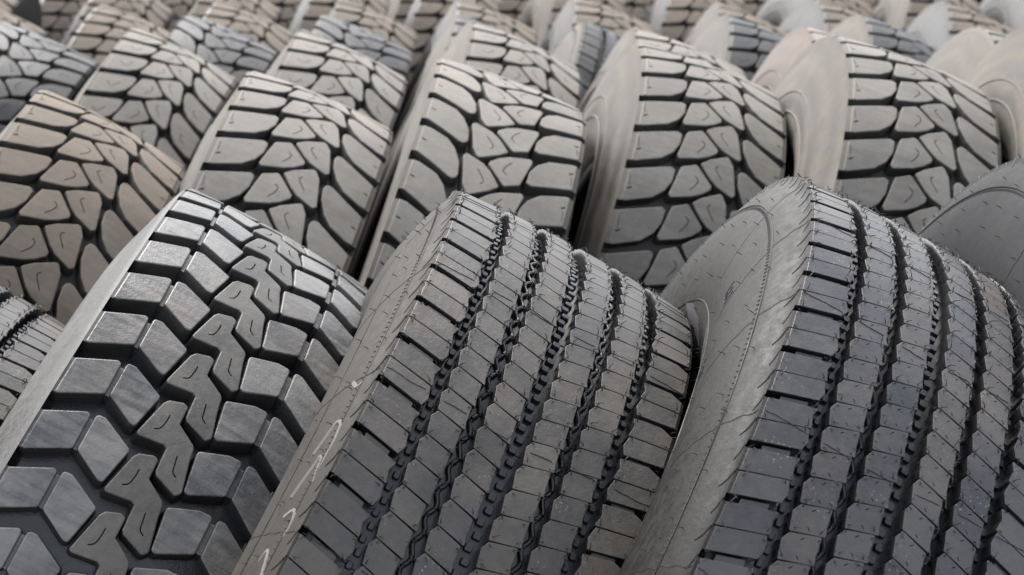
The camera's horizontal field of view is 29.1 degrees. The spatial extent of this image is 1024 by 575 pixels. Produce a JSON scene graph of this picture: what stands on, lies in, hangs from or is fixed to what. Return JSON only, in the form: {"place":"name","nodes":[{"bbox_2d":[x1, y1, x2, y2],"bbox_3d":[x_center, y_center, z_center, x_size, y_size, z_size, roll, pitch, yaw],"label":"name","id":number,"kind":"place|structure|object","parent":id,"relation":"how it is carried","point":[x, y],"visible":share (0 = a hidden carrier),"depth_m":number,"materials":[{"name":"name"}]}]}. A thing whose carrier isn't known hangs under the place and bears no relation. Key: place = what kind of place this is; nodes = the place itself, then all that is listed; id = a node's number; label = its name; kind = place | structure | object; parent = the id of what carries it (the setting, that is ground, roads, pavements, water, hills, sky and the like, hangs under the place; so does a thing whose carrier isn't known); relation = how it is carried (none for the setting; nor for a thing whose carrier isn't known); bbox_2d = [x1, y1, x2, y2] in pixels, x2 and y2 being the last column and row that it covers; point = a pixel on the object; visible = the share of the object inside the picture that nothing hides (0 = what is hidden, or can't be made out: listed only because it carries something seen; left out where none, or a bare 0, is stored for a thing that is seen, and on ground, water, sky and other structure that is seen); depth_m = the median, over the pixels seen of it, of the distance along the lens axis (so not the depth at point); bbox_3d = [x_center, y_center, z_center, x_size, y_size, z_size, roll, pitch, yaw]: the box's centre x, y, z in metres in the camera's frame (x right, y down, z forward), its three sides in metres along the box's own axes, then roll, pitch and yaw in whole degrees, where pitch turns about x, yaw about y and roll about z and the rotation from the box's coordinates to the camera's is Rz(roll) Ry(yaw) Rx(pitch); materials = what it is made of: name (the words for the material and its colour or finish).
{"place":"outdoors","nodes":[
{"label":"outdoors","id":0,"kind":"place"},
{"label":"ground","id":1,"kind":"structure","parent":0,"visible":0},
{"bbox_2d":[0,0,41,28],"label":"tire","id":2,"kind":"object","parent":1,"relation":"on","point":[29,11],"visible":0.17,"depth_m":7.05,"materials":[{"name":"rubber"}]},
{"bbox_2d":[0,10,51,39],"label":"tire","id":3,"kind":"object","parent":1,"relation":"on","point":[9,18],"visible":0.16,"depth_m":6.10,"materials":[{"name":"rubber"}]},
{"bbox_2d":[0,285,64,426],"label":"ribbed tyre","id":4,"kind":"object","parent":1,"relation":"on","point":[29,333],"visible":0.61,"depth_m":2.38,"materials":[{"name":"rubber"}]},
{"bbox_2d":[0,22,100,133],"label":"tyre","id":5,"kind":"object","parent":1,"relation":"on","point":[32,64],"visible":0.43,"depth_m":4.55,"materials":[{"name":"rubber"}]},
{"bbox_2d":[41,0,87,43],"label":"tire","id":6,"kind":"object","parent":1,"relation":"on","point":[58,17],"visible":0.04,"depth_m":7.67,"materials":[{"name":"rubber"}]},
{"bbox_2d":[0,90,185,325],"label":"tire","id":7,"kind":"object","parent":1,"relation":"on","point":[87,196],"visible":0.63,"depth_m":2.93,"materials":[{"name":"rubber"}]},
{"bbox_2d":[61,0,174,46],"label":"tire","id":8,"kind":"object","parent":1,"relation":"on","point":[157,13],"visible":0.11,"depth_m":6.90,"materials":[{"name":"rubber"}]},
{"bbox_2d":[67,5,169,63],"bbox_3d":[-1.364,-0.388,6.199,0.296,0.998,0.998,24,-3,-6],"label":"tire","id":9,"kind":"object","parent":1,"relation":"on","point":[102,30],"visible":0.1,"depth_m":5.92,"materials":[{"name":"rubber"}]},
{"bbox_2d":[74,28,237,195],"bbox_3d":[-0.981,-0.077,4.494,0.292,1.045,1.044,27,-4,-8],"label":"tyre","id":10,"kind":"object","parent":1,"relation":"on","point":[168,98],"visible":0.25,"depth_m":4.18,"materials":[{"name":"rubber"}]},
{"bbox_2d":[157,0,197,32],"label":"tire","id":11,"kind":"object","parent":1,"relation":"on","point":[180,8],"visible":0.02,"depth_m":7.68,"materials":[{"name":"rubber"}]},
{"bbox_2d":[0,188,367,574],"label":"block tread tyre","id":12,"kind":"object","parent":1,"relation":"on","point":[160,416],"visible":0.97,"depth_m":2.07,"materials":[{"name":"grey rubber"}]},
{"bbox_2d":[166,15,278,86],"bbox_3d":[-0.932,-0.197,5.251,0.292,1.044,1.045,23,-3,-6],"label":"tyre","id":13,"kind":"object","parent":1,"relation":"on","point":[237,56],"visible":0.13,"depth_m":5.01,"materials":[{"name":"rubber"}]},
{"bbox_2d":[188,0,281,24],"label":"tire","id":14,"kind":"object","parent":1,"relation":"on","point":[260,8],"visible":0.03,"depth_m":6.91,"materials":[{"name":"rubber"}]},
{"bbox_2d":[203,1,294,54],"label":"tire","id":15,"kind":"object","parent":1,"relation":"on","point":[269,34],"visible":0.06,"depth_m":5.99,"materials":[{"name":"rubber"}]},
{"bbox_2d":[265,0,301,29],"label":"tire","id":16,"kind":"object","parent":1,"relation":"on","point":[289,8],"visible":0.01,"depth_m":7.68,"materials":[{"name":"rubber"}]},
{"bbox_2d":[176,71,392,273],"bbox_3d":[-0.527,0.126,3.415,0.296,0.998,0.998,23,-3,-8],"label":"tire","id":17,"kind":"object","parent":1,"relation":"on","point":[302,166],"visible":0.34,"depth_m":3.09,"materials":[{"name":"rubber"}]},
{"bbox_2d":[266,29,406,130],"bbox_3d":[-0.574,-0.052,4.363,0.292,1.044,1.044,25,-4,-8],"label":"tyre","id":18,"kind":"object","parent":1,"relation":"on","point":[349,78],"visible":0.21,"depth_m":4.10,"materials":[{"name":"rubber"}]},
{"bbox_2d":[288,0,389,33],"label":"tire","id":19,"kind":"object","parent":1,"relation":"on","point":[309,13],"visible":0.09,"depth_m":6.79,"materials":[{"name":"rubber"}]},
{"bbox_2d":[312,15,412,130],"bbox_3d":[-0.577,-0.197,5.251,0.292,1.044,1.045,23,-3,-6],"label":"tyre","id":20,"kind":"object","parent":1,"relation":"on","point":[396,58],"visible":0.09,"depth_m":5.04,"materials":[{"name":"rubber"}]},
{"bbox_2d":[328,0,417,53],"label":"tire","id":21,"kind":"object","parent":1,"relation":"on","point":[385,27],"visible":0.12,"depth_m":5.99,"materials":[{"name":"rubber"}]},
{"bbox_2d":[387,0,414,24],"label":"tire","id":22,"kind":"object","parent":1,"relation":"on","point":[398,10],"visible":0.02,"depth_m":7.67,"materials":[{"name":"rubber"}]},
{"bbox_2d":[390,15,513,146],"bbox_3d":[-0.238,-0.203,5.249,0.292,1.044,1.044,23,-3,-6],"label":"tyre","id":23,"kind":"object","parent":1,"relation":"on","point":[451,32],"visible":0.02,"depth_m":5.08,"materials":[{"name":"rubber"}]},
{"bbox_2d":[404,0,501,88],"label":"tire","id":24,"kind":"object","parent":1,"relation":"on","point":[424,19],"visible":0.08,"depth_m":6.75,"materials":[{"name":"rubber"}]},
{"bbox_2d":[231,187,692,574],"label":"ribbed tyre","id":25,"kind":"object","parent":1,"relation":"on","point":[506,393],"visible":0.98,"depth_m":1.86,"materials":[{"name":"grey rubber"}]},
{"bbox_2d":[347,21,581,273],"bbox_3d":[-0.192,-0.078,4.435,0.292,1.044,1.044,24,-4,-9],"label":"tyre","id":26,"kind":"object","parent":1,"relation":"on","point":[478,45],"visible":0.19,"depth_m":4.20,"materials":[{"name":"rubber"}]},
{"bbox_2d":[392,0,537,132],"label":"tire","id":27,"kind":"object","parent":1,"relation":"on","point":[500,21],"visible":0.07,"depth_m":6.03,"materials":[{"name":"rubber"}]},
{"bbox_2d":[348,58,585,289],"bbox_3d":[-0.166,0.114,3.418,0.296,0.998,0.998,20,-2,-6],"label":"tire","id":28,"kind":"object","parent":1,"relation":"on","point":[506,144],"visible":0.4,"depth_m":3.08,"materials":[{"name":"rubber"}]},
{"bbox_2d":[499,0,528,20],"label":"tire","id":29,"kind":"object","parent":1,"relation":"on","point":[513,9],"visible":0.02,"depth_m":7.68,"materials":[{"name":"rubber"}]},
{"bbox_2d":[518,0,625,46],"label":"tire","id":30,"kind":"object","parent":1,"relation":"on","point":[539,17],"visible":0.05,"depth_m":6.86,"materials":[{"name":"rubber"}]},
{"bbox_2d":[552,20,622,102],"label":"ribbed tyre","id":31,"kind":"object","parent":1,"relation":"on","point":[584,48],"visible":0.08,"depth_m":4.98,"materials":[{"name":"rubber"}]},
{"bbox_2d":[539,0,655,53],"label":"tire","id":32,"kind":"object","parent":1,"relation":"on","point":[572,14],"visible":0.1,"depth_m":5.99,"materials":[{"name":"rubber"}]},
{"bbox_2d":[625,0,654,21],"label":"tire","id":33,"kind":"object","parent":1,"relation":"on","point":[638,9],"visible":0.02,"depth_m":7.68,"materials":[{"name":"rubber"}]},
{"bbox_2d":[567,28,747,246],"bbox_3d":[0.192,-0.053,4.399,0.292,1.044,1.045,21,-2,-5],"label":"tyre","id":34,"kind":"object","parent":1,"relation":"on","point":[632,36],"visible":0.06,"depth_m":4.24,"materials":[{"name":"rubber"}]},
{"bbox_2d":[568,43,785,295],"bbox_3d":[0.171,0.058,3.614,0.296,0.998,0.998,19,-2,-7],"label":"tire","id":35,"kind":"object","parent":1,"relation":"on","point":[683,156],"visible":0.37,"depth_m":3.24,"materials":[{"name":"rubber"}]},
{"bbox_2d":[644,0,743,42],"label":"tire","id":36,"kind":"object","parent":1,"relation":"on","point":[677,20],"visible":0.11,"depth_m":6.77,"materials":[{"name":"rubber"}]},
{"bbox_2d":[683,2,787,45],"bbox_3d":[0.544,-0.397,6.199,0.296,0.998,0.998,24,-2,-4],"label":"tire","id":37,"kind":"object","parent":1,"relation":"on","point":[713,11],"visible":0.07,"depth_m":6.04,"materials":[{"name":"rubber"}]},
{"bbox_2d":[692,15,783,81],"bbox_3d":[0.462,-0.203,5.249,0.292,1.044,1.044,23,-3,-6],"label":"hooked block tyre","id":38,"kind":"object","parent":1,"relation":"on","point":[746,47],"visible":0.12,"depth_m":4.99,"materials":[{"name":"rubber"}]},
{"bbox_2d":[744,0,766,15],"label":"tire","id":39,"kind":"object","parent":1,"relation":"on","point":[753,7],"depth_m":7.68,"materials":[{"name":"rubber"}]},
{"bbox_2d":[751,27,833,91],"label":"hooked block tyre","id":40,"kind":"object","parent":1,"relation":"on","point":[786,52],"visible":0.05,"depth_m":4.30,"materials":[{"name":"rubber"}]},
{"bbox_2d":[756,0,877,27],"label":"tire","id":41,"kind":"object","parent":1,"relation":"on","point":[775,13],"visible":0.06,"depth_m":6.99,"materials":[{"name":"rubber"}]},
{"bbox_2d":[778,0,859,32],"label":"tire","id":42,"kind":"object","parent":1,"relation":"on","point":[821,16],"visible":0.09,"depth_m":6.03,"materials":[{"name":"rubber"}]},
{"bbox_2d":[619,173,1023,574],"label":"ribbed tyre","id":43,"kind":"object","parent":1,"relation":"on","point":[854,402],"visible":0.91,"depth_m":1.78,"materials":[{"name":"rubber"}]},
{"bbox_2d":[862,0,880,9],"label":"tire","id":44,"kind":"object","parent":1,"relation":"on","point":[873,4],"visible":0.01,"depth_m":7.68,"materials":[{"name":"rubber"}]},
{"bbox_2d":[829,15,938,63],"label":"hooked block tyre","id":45,"kind":"object","parent":1,"relation":"on","point":[868,30],"visible":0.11,"depth_m":5.02,"materials":[{"name":"rubber"}]},
{"bbox_2d":[772,35,1000,234],"bbox_3d":[0.505,0.061,3.488,0.296,0.998,0.998,19,-2,-6],"label":"tire","id":46,"kind":"object","parent":1,"relation":"on","point":[911,143],"visible":0.28,"depth_m":3.15,"materials":[{"name":"rubber"}]},
{"bbox_2d":[874,0,980,30],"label":"tire","id":47,"kind":"object","parent":1,"relation":"on","point":[902,14],"visible":0.06,"depth_m":6.85,"materials":[{"name":"rubber"}]},
{"bbox_2d":[906,1,1014,47],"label":"tire","id":48,"kind":"object","parent":1,"relation":"on","point":[938,24],"visible":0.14,"depth_m":5.99,"materials":[{"name":"rubber"}]},
{"bbox_2d":[925,27,1006,79],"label":"block tread tyre","id":49,"kind":"object","parent":1,"relation":"on","point":[960,55],"visible":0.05,"depth_m":4.24,"materials":[{"name":"rubber"}]},
{"bbox_2d":[917,154,1023,311],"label":"ribbed tyre","id":50,"kind":"object","parent":1,"relation":"on","point":[978,222],"visible":0.12,"depth_m":2.26,"materials":[{"name":"rubber"}]},
{"bbox_2d":[963,27,1023,164],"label":"tire","id":51,"kind":"object","parent":1,"relation":"on","point":[995,75],"visible":0.08,"depth_m":3.40,"materials":[{"name":"rubber"}]},
{"bbox_2d":[979,0,1023,29],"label":"tire","id":52,"kind":"object","parent":1,"relation":"on","point":[1009,13],"visible":0.08,"depth_m":6.97,"materials":[{"name":"rubber"}]}
]}

